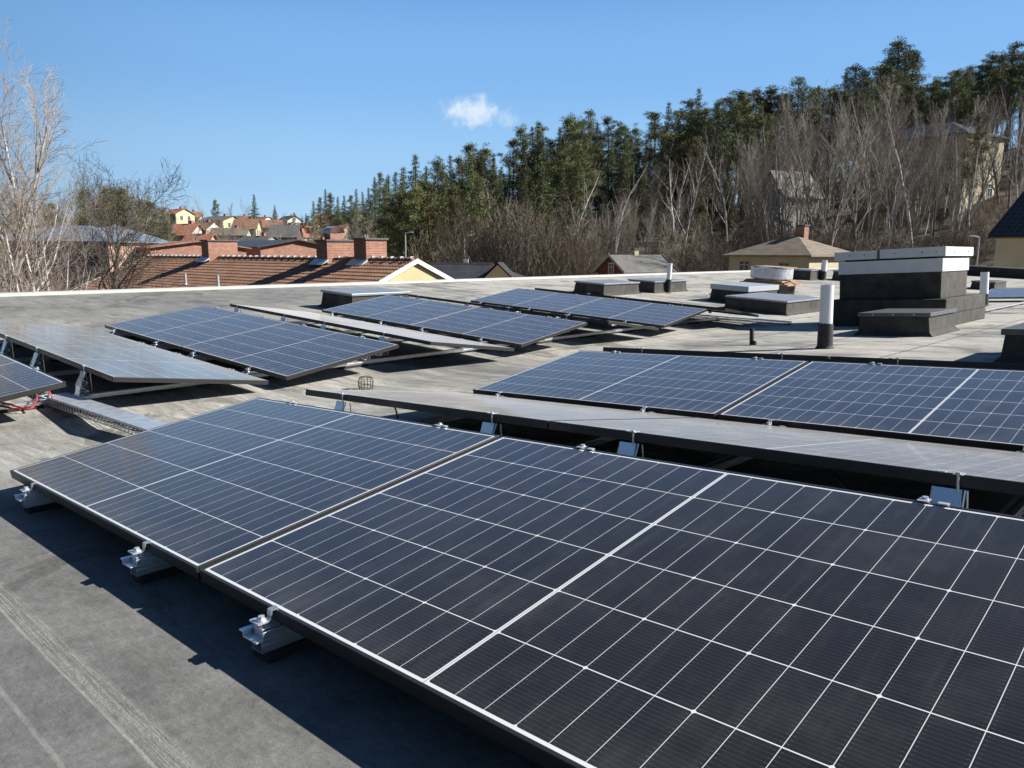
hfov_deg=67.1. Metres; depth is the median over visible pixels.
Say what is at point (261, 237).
house
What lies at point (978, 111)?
birch tree
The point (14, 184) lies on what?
birch tree
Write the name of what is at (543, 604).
solar panel
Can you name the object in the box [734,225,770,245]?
bare bush
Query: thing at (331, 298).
roof hatch
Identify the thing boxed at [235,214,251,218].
house
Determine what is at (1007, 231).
house
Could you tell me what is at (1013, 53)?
pine tree
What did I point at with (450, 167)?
spruce tree
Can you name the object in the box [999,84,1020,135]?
bare tree
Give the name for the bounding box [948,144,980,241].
birch tree
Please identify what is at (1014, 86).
pine tree
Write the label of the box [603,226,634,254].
bare bush
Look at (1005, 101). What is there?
birch tree
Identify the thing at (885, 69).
pine tree
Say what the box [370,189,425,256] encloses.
pine tree
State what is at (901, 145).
bare tree
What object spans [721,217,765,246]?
bare bush
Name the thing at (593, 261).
bare bush
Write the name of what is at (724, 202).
birch tree
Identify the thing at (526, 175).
pine tree
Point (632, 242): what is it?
bare tree
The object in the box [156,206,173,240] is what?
pine tree
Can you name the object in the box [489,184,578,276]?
bare bush
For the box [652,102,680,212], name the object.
spruce tree
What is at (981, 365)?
solar panel
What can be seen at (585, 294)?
solar panel
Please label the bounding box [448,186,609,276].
bare bush
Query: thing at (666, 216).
birch tree
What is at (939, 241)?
bare bush
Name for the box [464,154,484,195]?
pine tree
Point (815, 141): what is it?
bare tree
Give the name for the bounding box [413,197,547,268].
bare bush
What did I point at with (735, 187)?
bare tree
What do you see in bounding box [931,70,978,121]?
pine tree
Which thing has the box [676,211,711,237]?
bare bush
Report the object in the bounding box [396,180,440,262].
pine tree
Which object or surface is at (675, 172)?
pine tree
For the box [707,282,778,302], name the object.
roof hatch
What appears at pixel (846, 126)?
birch tree
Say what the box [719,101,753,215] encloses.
pine tree
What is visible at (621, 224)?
bare tree
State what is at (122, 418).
cable tray
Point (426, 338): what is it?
solar panel
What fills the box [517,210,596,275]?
bare bush
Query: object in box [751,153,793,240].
birch tree
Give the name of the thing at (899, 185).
birch tree
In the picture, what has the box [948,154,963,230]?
bare tree
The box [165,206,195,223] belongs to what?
house
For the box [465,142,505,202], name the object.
pine tree
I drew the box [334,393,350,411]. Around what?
ridge support
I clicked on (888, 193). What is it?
bare tree
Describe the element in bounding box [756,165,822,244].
house
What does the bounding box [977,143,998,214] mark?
bare tree
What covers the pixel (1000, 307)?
mounting rail
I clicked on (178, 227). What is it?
house
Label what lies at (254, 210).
spruce tree
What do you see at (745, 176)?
birch tree
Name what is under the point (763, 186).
bare tree
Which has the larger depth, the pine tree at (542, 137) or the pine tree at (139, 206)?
the pine tree at (542, 137)
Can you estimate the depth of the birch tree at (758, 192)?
81.01 m
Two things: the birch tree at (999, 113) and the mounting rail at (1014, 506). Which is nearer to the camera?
the mounting rail at (1014, 506)
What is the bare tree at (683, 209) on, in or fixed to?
on the ground
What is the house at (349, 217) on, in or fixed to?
on the ground
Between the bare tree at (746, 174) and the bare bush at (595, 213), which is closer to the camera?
the bare tree at (746, 174)
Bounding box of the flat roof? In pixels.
[0,265,1023,767]
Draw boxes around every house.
[136,240,251,256]
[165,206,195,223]
[165,220,204,240]
[181,230,219,240]
[192,210,202,221]
[194,220,220,230]
[198,214,239,227]
[209,225,252,239]
[231,217,262,235]
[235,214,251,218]
[237,239,316,256]
[239,233,279,240]
[260,215,272,223]
[262,218,282,232]
[269,223,302,239]
[278,214,303,224]
[300,224,319,240]
[318,222,356,239]
[332,210,367,236]
[429,257,525,278]
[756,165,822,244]
[987,191,1023,267]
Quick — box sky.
[0,0,1023,225]
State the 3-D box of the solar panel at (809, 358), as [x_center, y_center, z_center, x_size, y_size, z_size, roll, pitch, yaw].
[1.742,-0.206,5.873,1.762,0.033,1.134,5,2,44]
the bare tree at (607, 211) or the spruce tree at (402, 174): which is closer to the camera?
the bare tree at (607, 211)
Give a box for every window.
[49,250,64,266]
[85,250,100,267]
[608,263,613,273]
[738,260,749,270]
[778,262,789,266]
[789,221,793,228]
[917,135,928,149]
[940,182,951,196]
[940,207,949,215]
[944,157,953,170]
[947,131,956,145]
[986,183,992,197]
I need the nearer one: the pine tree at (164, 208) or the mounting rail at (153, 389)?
the mounting rail at (153, 389)
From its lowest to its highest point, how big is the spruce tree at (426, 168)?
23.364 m
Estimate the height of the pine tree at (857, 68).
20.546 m
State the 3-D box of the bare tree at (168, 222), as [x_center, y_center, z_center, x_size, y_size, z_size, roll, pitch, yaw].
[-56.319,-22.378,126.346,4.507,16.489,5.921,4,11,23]
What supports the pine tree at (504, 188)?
on the ground
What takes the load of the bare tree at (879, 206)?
on the ground
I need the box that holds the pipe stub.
[749,328,756,344]
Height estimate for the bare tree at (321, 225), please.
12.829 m
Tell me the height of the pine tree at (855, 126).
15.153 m
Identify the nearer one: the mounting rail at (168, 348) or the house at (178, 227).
the mounting rail at (168, 348)
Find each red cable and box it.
[0,395,38,409]
[0,405,20,410]
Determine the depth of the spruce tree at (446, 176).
119.96 m
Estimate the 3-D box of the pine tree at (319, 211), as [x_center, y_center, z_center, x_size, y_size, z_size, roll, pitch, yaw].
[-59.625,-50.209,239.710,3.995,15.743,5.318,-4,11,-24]
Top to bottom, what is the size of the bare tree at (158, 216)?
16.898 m
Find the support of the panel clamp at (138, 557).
attached to the mounting rail at (151, 572)
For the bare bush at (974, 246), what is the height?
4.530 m
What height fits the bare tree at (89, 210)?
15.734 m
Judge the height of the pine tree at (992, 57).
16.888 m
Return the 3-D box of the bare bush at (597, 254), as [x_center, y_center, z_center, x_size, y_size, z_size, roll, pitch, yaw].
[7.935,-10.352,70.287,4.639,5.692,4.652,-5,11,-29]
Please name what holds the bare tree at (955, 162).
on the ground
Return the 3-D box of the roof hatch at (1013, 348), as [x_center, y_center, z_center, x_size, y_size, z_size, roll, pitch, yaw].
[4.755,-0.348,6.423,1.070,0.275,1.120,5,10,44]
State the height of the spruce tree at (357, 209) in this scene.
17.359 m
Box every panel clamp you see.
[14,482,45,501]
[109,328,120,333]
[120,540,161,568]
[151,340,164,346]
[188,350,202,357]
[239,605,291,644]
[242,366,257,373]
[764,419,773,424]
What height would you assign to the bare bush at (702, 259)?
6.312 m
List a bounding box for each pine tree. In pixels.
[36,203,58,226]
[41,203,62,224]
[73,190,102,227]
[91,186,116,225]
[104,186,133,226]
[108,186,135,230]
[127,199,153,235]
[141,195,169,240]
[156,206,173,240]
[162,221,178,240]
[210,198,222,216]
[315,196,325,226]
[324,192,339,223]
[342,195,360,237]
[368,172,384,229]
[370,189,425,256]
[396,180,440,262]
[401,173,450,264]
[422,195,451,225]
[425,155,448,203]
[427,182,471,262]
[442,141,490,195]
[447,155,463,201]
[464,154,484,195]
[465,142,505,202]
[466,175,502,239]
[486,137,533,205]
[491,174,514,223]
[505,125,536,196]
[509,163,545,224]
[522,125,555,195]
[545,136,574,214]
[545,140,558,205]
[548,112,582,216]
[550,117,588,208]
[557,125,601,204]
[563,141,604,231]
[567,116,594,169]
[581,109,601,222]
[585,146,617,234]
[585,148,607,205]
[593,115,628,187]
[609,122,628,176]
[615,173,628,206]
[621,123,650,220]
[636,146,667,195]
[639,111,664,220]
[647,150,673,233]
[650,128,681,216]
[655,110,707,228]
[655,192,664,220]
[657,133,689,206]
[661,180,675,226]
[674,98,715,218]
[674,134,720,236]
[679,102,722,209]
[699,98,734,220]
[704,128,749,218]
[712,93,748,171]
[715,89,774,220]
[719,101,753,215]
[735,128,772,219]
[737,173,746,221]
[741,87,766,127]
[747,118,782,172]
[753,85,794,137]
[763,87,796,165]
[766,102,797,166]
[770,77,815,152]
[800,86,820,144]
[805,87,831,170]
[810,87,847,184]
[812,85,847,162]
[825,63,875,184]
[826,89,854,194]
[838,76,892,143]
[845,63,913,131]
[846,97,873,195]
[852,69,876,113]
[872,36,928,115]
[873,53,911,127]
[876,68,911,135]
[882,78,934,130]
[897,49,931,105]
[906,88,930,125]
[920,76,948,125]
[922,85,947,124]
[926,77,952,117]
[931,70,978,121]
[940,68,981,122]
[948,65,980,118]
[949,68,980,125]
[960,60,1006,120]
[969,67,1019,132]
[975,49,1020,133]
[977,50,1004,109]
[990,40,1023,149]
[996,66,1023,158]
[1007,57,1023,146]
[1008,51,1023,148]
[1015,76,1023,129]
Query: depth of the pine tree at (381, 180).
226.75 m
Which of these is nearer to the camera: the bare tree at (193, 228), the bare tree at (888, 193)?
the bare tree at (888, 193)
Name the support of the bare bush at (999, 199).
on the ground
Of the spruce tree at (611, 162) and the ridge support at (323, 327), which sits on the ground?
the spruce tree at (611, 162)
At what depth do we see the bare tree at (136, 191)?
123.31 m
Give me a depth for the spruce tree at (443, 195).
96.81 m
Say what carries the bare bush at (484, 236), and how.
on the ground
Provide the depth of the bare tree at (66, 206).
124.28 m
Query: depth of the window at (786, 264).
51.22 m
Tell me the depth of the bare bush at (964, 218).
71.89 m
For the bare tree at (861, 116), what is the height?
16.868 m
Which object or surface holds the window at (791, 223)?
in the house at (791, 222)
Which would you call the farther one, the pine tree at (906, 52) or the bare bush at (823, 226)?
the pine tree at (906, 52)
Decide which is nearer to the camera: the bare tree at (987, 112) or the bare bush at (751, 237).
the bare bush at (751, 237)
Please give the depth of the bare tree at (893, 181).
74.29 m
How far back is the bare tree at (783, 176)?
79.27 m
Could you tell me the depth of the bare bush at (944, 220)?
76.61 m
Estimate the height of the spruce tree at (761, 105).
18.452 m
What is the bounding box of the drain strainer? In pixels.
[358,376,373,389]
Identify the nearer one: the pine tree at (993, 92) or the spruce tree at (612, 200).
the pine tree at (993, 92)
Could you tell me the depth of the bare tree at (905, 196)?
62.98 m
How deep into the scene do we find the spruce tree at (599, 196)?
136.64 m
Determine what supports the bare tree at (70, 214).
on the ground
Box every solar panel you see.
[0,321,164,349]
[0,353,66,402]
[10,397,499,578]
[24,343,268,384]
[105,305,285,349]
[181,322,398,379]
[199,436,1023,767]
[230,304,398,327]
[306,389,696,428]
[316,320,514,350]
[322,295,474,327]
[408,294,496,307]
[409,307,586,346]
[471,288,602,313]
[473,350,808,418]
[497,306,658,329]
[535,288,622,299]
[549,418,1023,495]
[557,298,706,327]
[603,347,831,361]
[621,297,758,316]
[718,361,1023,451]
[830,356,1023,369]
[988,288,1023,298]
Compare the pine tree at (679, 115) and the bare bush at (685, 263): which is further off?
the pine tree at (679, 115)
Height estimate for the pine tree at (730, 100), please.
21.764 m
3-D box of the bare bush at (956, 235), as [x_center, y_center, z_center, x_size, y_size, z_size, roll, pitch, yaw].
[35.802,-10.878,59.677,5.738,5.028,5.753,-5,11,-30]
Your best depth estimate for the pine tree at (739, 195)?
115.46 m
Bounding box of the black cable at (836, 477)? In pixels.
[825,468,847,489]
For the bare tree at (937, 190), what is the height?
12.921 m
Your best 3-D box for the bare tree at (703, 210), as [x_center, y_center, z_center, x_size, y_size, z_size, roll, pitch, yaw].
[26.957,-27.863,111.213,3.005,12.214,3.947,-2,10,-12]
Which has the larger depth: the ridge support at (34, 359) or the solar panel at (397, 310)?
the solar panel at (397, 310)
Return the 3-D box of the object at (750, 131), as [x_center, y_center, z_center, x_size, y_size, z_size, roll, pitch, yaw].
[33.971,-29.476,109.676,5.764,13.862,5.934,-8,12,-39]
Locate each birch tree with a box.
[0,19,117,292]
[0,63,102,292]
[0,106,116,291]
[0,122,88,291]
[0,127,154,292]
[238,194,248,218]
[457,152,511,226]
[557,160,610,242]
[605,149,659,247]
[609,190,633,254]
[641,194,663,254]
[651,139,691,258]
[658,196,674,241]
[658,199,671,234]
[662,119,723,257]
[669,146,694,229]
[683,165,703,243]
[693,130,741,260]
[695,125,720,226]
[719,161,741,225]
[733,144,760,227]
[734,125,769,181]
[738,149,774,233]
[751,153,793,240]
[758,107,775,178]
[771,92,793,166]
[771,121,791,170]
[811,137,831,207]
[817,79,859,210]
[819,171,827,226]
[821,113,865,209]
[826,90,875,182]
[831,116,853,204]
[846,72,909,244]
[850,118,909,245]
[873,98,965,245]
[875,70,906,136]
[878,119,951,244]
[881,101,910,132]
[881,139,906,232]
[883,109,922,232]
[890,140,928,234]
[897,130,927,218]
[899,116,938,226]
[900,134,931,239]
[905,141,948,225]
[923,121,953,235]
[932,90,1002,223]
[938,114,1009,257]
[940,130,967,216]
[946,118,967,230]
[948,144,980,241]
[952,147,968,226]
[962,89,991,127]
[962,167,990,211]
[967,84,984,127]
[974,135,1022,208]
[985,77,1011,133]
[993,80,1023,202]
[997,73,1019,178]
[1010,102,1023,193]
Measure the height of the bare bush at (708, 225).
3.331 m
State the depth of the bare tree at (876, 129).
88.42 m
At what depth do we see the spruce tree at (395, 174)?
151.54 m
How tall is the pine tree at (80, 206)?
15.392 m
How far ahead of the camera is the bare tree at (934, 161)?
78.41 m
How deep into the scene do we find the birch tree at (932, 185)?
74.42 m
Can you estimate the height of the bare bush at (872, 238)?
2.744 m
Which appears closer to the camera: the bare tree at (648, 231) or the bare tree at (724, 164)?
the bare tree at (648, 231)
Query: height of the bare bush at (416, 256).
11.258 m
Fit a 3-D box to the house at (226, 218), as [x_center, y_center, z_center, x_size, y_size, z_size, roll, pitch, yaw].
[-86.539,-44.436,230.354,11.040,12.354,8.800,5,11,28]
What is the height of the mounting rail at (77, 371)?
0.059 m
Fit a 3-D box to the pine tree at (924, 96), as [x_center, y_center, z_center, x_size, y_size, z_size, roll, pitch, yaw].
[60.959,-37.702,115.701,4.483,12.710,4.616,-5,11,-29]
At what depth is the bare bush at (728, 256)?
72.63 m
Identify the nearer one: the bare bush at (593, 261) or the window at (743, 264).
the window at (743, 264)
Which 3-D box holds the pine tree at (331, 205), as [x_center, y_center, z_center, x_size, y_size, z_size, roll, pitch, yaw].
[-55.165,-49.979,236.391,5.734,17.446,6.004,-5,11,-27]
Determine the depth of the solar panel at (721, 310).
11.57 m
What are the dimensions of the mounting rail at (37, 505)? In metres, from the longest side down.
5.750 x 0.068 x 0.052 m
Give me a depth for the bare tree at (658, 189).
112.06 m
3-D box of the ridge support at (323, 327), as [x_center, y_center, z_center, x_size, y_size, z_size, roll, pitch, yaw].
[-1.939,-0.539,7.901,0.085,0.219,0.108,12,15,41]
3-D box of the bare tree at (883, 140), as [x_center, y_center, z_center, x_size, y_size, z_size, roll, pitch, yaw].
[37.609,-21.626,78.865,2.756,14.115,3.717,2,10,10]
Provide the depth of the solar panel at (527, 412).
3.79 m
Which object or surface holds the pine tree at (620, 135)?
on the ground
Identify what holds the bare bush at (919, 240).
on the ground
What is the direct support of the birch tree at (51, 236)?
on the ground
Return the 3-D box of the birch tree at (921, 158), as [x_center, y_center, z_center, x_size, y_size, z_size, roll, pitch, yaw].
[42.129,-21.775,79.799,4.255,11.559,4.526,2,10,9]
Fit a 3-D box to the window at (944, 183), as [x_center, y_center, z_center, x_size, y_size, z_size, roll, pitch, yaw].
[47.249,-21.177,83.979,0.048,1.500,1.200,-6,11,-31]
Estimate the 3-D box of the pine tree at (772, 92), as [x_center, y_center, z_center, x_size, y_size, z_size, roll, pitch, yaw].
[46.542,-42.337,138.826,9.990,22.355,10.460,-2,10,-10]
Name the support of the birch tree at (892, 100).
on the ground
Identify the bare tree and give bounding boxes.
[0,183,23,231]
[4,190,15,230]
[25,183,51,228]
[26,202,54,227]
[29,186,48,226]
[35,147,191,289]
[38,194,82,226]
[44,192,79,227]
[54,183,97,223]
[55,186,72,222]
[57,187,76,224]
[66,201,106,224]
[68,181,85,213]
[72,188,100,225]
[93,171,107,215]
[107,189,161,233]
[109,179,146,231]
[128,178,141,211]
[144,186,166,235]
[147,209,166,239]
[154,197,165,235]
[159,196,186,240]
[179,205,207,240]
[212,217,221,238]
[218,215,226,239]
[225,224,235,239]
[228,220,237,239]
[304,220,322,239]
[310,210,326,239]
[346,222,361,239]
[363,209,374,237]
[592,212,606,245]
[598,191,608,228]
[601,205,613,246]
[615,202,627,254]
[616,196,633,248]
[617,220,637,254]
[623,201,638,249]
[627,201,639,239]
[635,203,657,253]
[640,164,662,254]
[649,164,665,204]
[650,163,666,234]
[668,199,685,236]
[676,188,687,238]
[689,146,717,244]
[698,152,710,230]
[706,131,733,240]
[713,190,726,237]
[723,154,745,230]
[731,135,772,241]
[731,201,748,246]
[732,156,772,246]
[734,134,773,241]
[739,139,778,245]
[739,165,750,228]
[741,135,774,210]
[749,124,765,214]
[749,180,767,244]
[758,101,802,237]
[758,113,790,181]
[762,200,772,239]
[765,123,790,170]
[771,102,814,168]
[773,85,825,235]
[773,94,858,240]
[775,128,814,237]
[775,135,794,236]
[784,86,845,224]
[789,115,802,164]
[790,94,817,173]
[794,121,822,166]
[795,101,883,245]
[795,108,824,224]
[806,79,850,237]
[812,136,827,217]
[812,180,824,236]
[816,122,831,186]
[818,116,854,217]
[832,92,860,194]
[835,106,871,226]
[837,115,900,251]
[843,77,883,237]
[846,132,873,228]
[851,88,891,221]
[853,126,880,218]
[854,82,919,245]
[855,108,903,249]
[858,68,896,155]
[861,148,881,218]
[868,74,911,227]
[870,115,891,207]
[870,149,888,211]
[871,103,900,236]
[871,161,891,246]
[876,120,904,244]
[877,113,914,226]
[877,135,908,242]
[889,171,918,241]
[893,147,914,230]
[893,163,913,240]
[894,154,922,234]
[897,124,933,238]
[906,125,925,229]
[910,102,930,226]
[913,148,934,233]
[914,99,960,246]
[915,152,932,224]
[917,102,965,238]
[922,113,941,204]
[926,101,947,239]
[926,112,952,228]
[930,102,948,169]
[938,145,950,213]
[940,155,953,212]
[945,110,985,230]
[945,157,965,234]
[947,92,964,123]
[948,134,971,210]
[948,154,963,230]
[956,112,994,231]
[957,110,974,213]
[960,86,1015,220]
[960,101,996,223]
[974,93,994,131]
[975,101,1020,213]
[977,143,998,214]
[985,95,1003,130]
[990,139,1007,195]
[999,77,1023,209]
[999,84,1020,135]
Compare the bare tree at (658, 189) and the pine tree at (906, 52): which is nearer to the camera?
the bare tree at (658, 189)
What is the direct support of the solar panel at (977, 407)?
on the flat roof
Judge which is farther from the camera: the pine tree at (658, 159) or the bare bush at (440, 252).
the pine tree at (658, 159)
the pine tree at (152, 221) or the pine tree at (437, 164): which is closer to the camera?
the pine tree at (152, 221)
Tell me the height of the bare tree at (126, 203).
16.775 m
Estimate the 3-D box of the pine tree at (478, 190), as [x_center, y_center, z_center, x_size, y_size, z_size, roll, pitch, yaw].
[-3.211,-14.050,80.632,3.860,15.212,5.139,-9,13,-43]
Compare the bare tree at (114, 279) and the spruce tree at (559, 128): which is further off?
the spruce tree at (559, 128)
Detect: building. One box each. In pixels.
[0,225,169,292]
[70,226,452,290]
[103,224,162,239]
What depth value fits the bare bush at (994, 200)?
77.19 m
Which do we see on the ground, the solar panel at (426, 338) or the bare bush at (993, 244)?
the bare bush at (993, 244)
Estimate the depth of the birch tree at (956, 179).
74.34 m
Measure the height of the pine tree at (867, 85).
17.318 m
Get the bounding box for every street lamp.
[405,232,413,257]
[969,235,979,265]
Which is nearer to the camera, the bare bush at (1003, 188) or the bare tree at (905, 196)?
the bare tree at (905, 196)
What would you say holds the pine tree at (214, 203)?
on the ground
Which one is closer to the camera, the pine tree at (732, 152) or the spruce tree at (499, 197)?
the spruce tree at (499, 197)
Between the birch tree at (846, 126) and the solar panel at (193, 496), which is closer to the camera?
the solar panel at (193, 496)
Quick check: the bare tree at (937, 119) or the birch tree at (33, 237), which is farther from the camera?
the bare tree at (937, 119)
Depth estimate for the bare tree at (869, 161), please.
89.53 m
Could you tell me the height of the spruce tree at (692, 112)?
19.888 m
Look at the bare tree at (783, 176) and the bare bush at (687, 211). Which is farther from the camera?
the bare bush at (687, 211)
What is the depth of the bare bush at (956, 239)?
61.35 m
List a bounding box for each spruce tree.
[248,194,263,232]
[307,201,323,239]
[319,189,330,224]
[332,197,343,223]
[337,196,353,224]
[349,189,363,237]
[358,188,377,237]
[358,192,370,235]
[363,177,382,237]
[368,183,400,256]
[373,179,388,235]
[377,175,393,250]
[379,171,398,231]
[387,177,411,256]
[388,155,431,253]
[391,166,408,207]
[405,189,412,240]
[406,172,433,257]
[423,166,429,208]
[430,165,451,261]
[430,172,454,226]
[432,180,438,227]
[439,155,456,191]
[446,151,486,258]
[458,164,470,214]
[463,153,477,221]
[466,151,492,248]
[486,164,509,236]
[488,173,510,266]
[489,152,499,203]
[504,163,515,226]
[509,138,533,220]
[513,121,561,221]
[516,179,535,238]
[517,126,536,217]
[529,160,555,235]
[533,158,554,231]
[536,144,563,213]
[547,127,575,221]
[552,163,574,239]
[556,151,603,253]
[578,121,606,208]
[592,150,609,225]
[599,124,646,221]
[599,133,619,225]
[604,187,617,228]
[608,157,633,230]
[614,128,641,210]
[626,163,659,237]
[631,141,656,200]
[631,142,654,224]
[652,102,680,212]
[669,109,710,224]
[670,87,712,220]
[705,171,721,220]
[713,102,737,199]
[715,172,738,258]
[734,102,771,212]
[769,109,778,167]
[785,91,826,193]
[802,85,835,200]
[824,69,851,174]
[966,72,988,128]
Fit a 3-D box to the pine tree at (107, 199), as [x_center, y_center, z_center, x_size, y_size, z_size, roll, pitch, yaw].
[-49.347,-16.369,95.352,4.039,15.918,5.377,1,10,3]
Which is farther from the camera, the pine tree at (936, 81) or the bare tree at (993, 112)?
the pine tree at (936, 81)
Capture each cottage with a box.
[593,249,678,274]
[722,225,849,270]
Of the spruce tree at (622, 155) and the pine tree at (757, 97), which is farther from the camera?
the pine tree at (757, 97)
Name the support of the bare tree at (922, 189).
on the ground
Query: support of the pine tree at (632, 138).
on the ground
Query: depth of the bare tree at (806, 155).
69.69 m
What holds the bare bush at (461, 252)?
on the ground
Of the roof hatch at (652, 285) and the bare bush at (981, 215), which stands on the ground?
the bare bush at (981, 215)
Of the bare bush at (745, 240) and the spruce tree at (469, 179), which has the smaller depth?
the bare bush at (745, 240)
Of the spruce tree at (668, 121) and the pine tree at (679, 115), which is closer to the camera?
the pine tree at (679, 115)
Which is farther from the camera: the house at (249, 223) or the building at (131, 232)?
the house at (249, 223)
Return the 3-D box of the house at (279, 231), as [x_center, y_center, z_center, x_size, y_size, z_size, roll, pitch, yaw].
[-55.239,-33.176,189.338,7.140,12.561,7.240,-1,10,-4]
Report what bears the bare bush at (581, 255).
on the ground
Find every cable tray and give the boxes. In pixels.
[44,393,168,434]
[691,314,791,325]
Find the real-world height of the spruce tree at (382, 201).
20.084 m
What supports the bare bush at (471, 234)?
on the ground
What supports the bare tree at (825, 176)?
on the ground
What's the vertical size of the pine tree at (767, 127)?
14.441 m
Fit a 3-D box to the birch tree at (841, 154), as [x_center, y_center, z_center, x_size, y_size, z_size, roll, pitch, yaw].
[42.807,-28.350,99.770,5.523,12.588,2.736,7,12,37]
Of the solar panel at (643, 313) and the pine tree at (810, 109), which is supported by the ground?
the pine tree at (810, 109)
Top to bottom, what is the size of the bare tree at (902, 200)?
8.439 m
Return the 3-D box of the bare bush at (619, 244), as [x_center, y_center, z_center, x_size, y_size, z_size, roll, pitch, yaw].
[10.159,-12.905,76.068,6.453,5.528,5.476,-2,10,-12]
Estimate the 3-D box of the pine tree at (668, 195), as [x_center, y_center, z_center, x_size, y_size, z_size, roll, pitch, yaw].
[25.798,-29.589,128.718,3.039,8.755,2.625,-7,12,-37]
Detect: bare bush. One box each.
[21,269,65,290]
[403,227,501,262]
[412,218,531,271]
[412,232,502,262]
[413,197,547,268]
[430,193,514,262]
[431,202,525,270]
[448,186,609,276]
[473,208,561,274]
[488,197,599,275]
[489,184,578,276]
[495,201,577,261]
[504,194,585,275]
[504,205,594,274]
[509,199,584,275]
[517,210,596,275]
[549,225,610,273]
[551,213,603,237]
[551,229,599,275]
[555,211,616,275]
[561,218,604,252]
[570,244,617,274]
[576,242,618,273]
[579,200,606,233]
[582,211,644,254]
[591,226,640,254]
[600,213,640,251]
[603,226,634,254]
[635,226,651,241]
[642,228,692,254]
[648,209,675,239]
[651,218,695,260]
[656,221,753,271]
[656,238,689,265]
[658,221,744,271]
[661,232,727,271]
[664,197,711,230]
[667,215,690,238]
[670,235,742,271]
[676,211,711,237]
[696,217,719,235]
[697,209,779,270]
[705,228,729,266]
[715,240,750,270]
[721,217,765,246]
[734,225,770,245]
[758,219,814,241]
[769,226,818,240]
[773,211,847,246]
[786,222,843,248]
[793,207,858,248]
[816,226,863,251]
[820,207,836,228]
[834,224,908,251]
[839,214,870,235]
[840,222,864,241]
[851,223,872,245]
[852,204,886,230]
[856,231,888,250]
[861,217,951,250]
[869,232,914,250]
[880,211,904,230]
[880,212,906,228]
[898,215,924,239]
[907,211,929,230]
[909,233,930,246]
[914,207,933,226]
[915,229,953,247]
[918,227,960,245]
[920,242,989,264]
[921,234,965,247]
[930,206,946,228]
[932,213,1001,265]
[936,206,958,227]
[937,222,994,265]
[937,227,985,246]
[942,213,975,233]
[950,209,976,231]
[951,205,989,230]
[955,214,990,230]
[958,221,995,256]
[967,213,997,258]
[970,206,1000,231]
[975,197,1001,219]
[985,194,1004,214]
[989,193,1013,210]
[991,199,1012,217]
[993,207,1007,222]
[997,177,1023,193]
[998,174,1010,191]
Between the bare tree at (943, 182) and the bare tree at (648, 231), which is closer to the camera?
the bare tree at (648, 231)
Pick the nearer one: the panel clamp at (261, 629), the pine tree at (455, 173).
the panel clamp at (261, 629)
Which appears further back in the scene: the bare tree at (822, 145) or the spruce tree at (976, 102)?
the spruce tree at (976, 102)
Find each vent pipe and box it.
[665,263,672,292]
[815,284,833,348]
[819,260,827,279]
[979,272,988,305]
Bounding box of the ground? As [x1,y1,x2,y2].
[1,148,1023,271]
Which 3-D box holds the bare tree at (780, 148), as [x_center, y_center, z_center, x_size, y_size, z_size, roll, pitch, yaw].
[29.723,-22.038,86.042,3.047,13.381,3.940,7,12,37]
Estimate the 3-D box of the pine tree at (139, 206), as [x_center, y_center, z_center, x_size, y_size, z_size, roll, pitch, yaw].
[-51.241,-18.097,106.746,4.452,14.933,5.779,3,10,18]
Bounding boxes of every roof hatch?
[317,287,410,308]
[572,279,641,295]
[628,278,687,293]
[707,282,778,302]
[723,292,819,315]
[793,268,820,280]
[831,270,839,280]
[853,308,959,336]
[968,280,1006,289]
[993,323,1023,363]
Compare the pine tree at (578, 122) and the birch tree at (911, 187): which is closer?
the birch tree at (911, 187)
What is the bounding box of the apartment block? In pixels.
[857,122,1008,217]
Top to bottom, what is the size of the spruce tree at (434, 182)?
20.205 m
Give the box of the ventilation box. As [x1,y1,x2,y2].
[833,246,985,325]
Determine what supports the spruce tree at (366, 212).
on the ground
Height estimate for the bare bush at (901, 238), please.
5.511 m
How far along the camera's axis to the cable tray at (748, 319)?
11.96 m
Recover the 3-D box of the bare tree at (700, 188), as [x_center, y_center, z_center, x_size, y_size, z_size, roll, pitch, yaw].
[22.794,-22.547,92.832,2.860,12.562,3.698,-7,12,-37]
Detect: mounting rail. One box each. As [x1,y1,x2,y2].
[0,308,516,346]
[0,315,732,413]
[15,313,561,361]
[21,415,464,513]
[46,318,606,375]
[130,436,615,583]
[252,455,751,663]
[985,302,1023,312]
[999,495,1023,516]
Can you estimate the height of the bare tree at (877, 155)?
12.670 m
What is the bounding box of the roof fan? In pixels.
[740,265,805,294]
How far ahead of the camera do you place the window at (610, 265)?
59.52 m
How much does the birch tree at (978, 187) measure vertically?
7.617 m
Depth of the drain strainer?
6.12 m
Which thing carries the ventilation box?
on the flat roof
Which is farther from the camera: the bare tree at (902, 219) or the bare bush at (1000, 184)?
the bare bush at (1000, 184)
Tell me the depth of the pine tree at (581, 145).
104.81 m
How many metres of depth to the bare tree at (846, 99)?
117.38 m
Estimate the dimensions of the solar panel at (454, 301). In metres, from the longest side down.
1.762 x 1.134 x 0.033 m
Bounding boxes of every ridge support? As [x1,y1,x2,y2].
[0,335,13,357]
[30,347,45,372]
[32,367,50,400]
[75,364,92,396]
[320,321,328,329]
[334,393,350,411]
[376,332,387,355]
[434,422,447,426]
[480,411,501,436]
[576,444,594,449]
[617,429,643,457]
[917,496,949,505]
[929,469,968,507]
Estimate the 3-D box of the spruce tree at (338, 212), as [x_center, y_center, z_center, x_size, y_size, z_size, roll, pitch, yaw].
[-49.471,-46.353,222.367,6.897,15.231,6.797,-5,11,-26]
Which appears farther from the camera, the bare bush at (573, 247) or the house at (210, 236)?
the house at (210, 236)
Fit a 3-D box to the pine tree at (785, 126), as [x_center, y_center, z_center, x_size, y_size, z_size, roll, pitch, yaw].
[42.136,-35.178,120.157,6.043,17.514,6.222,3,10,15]
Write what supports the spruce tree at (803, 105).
on the ground

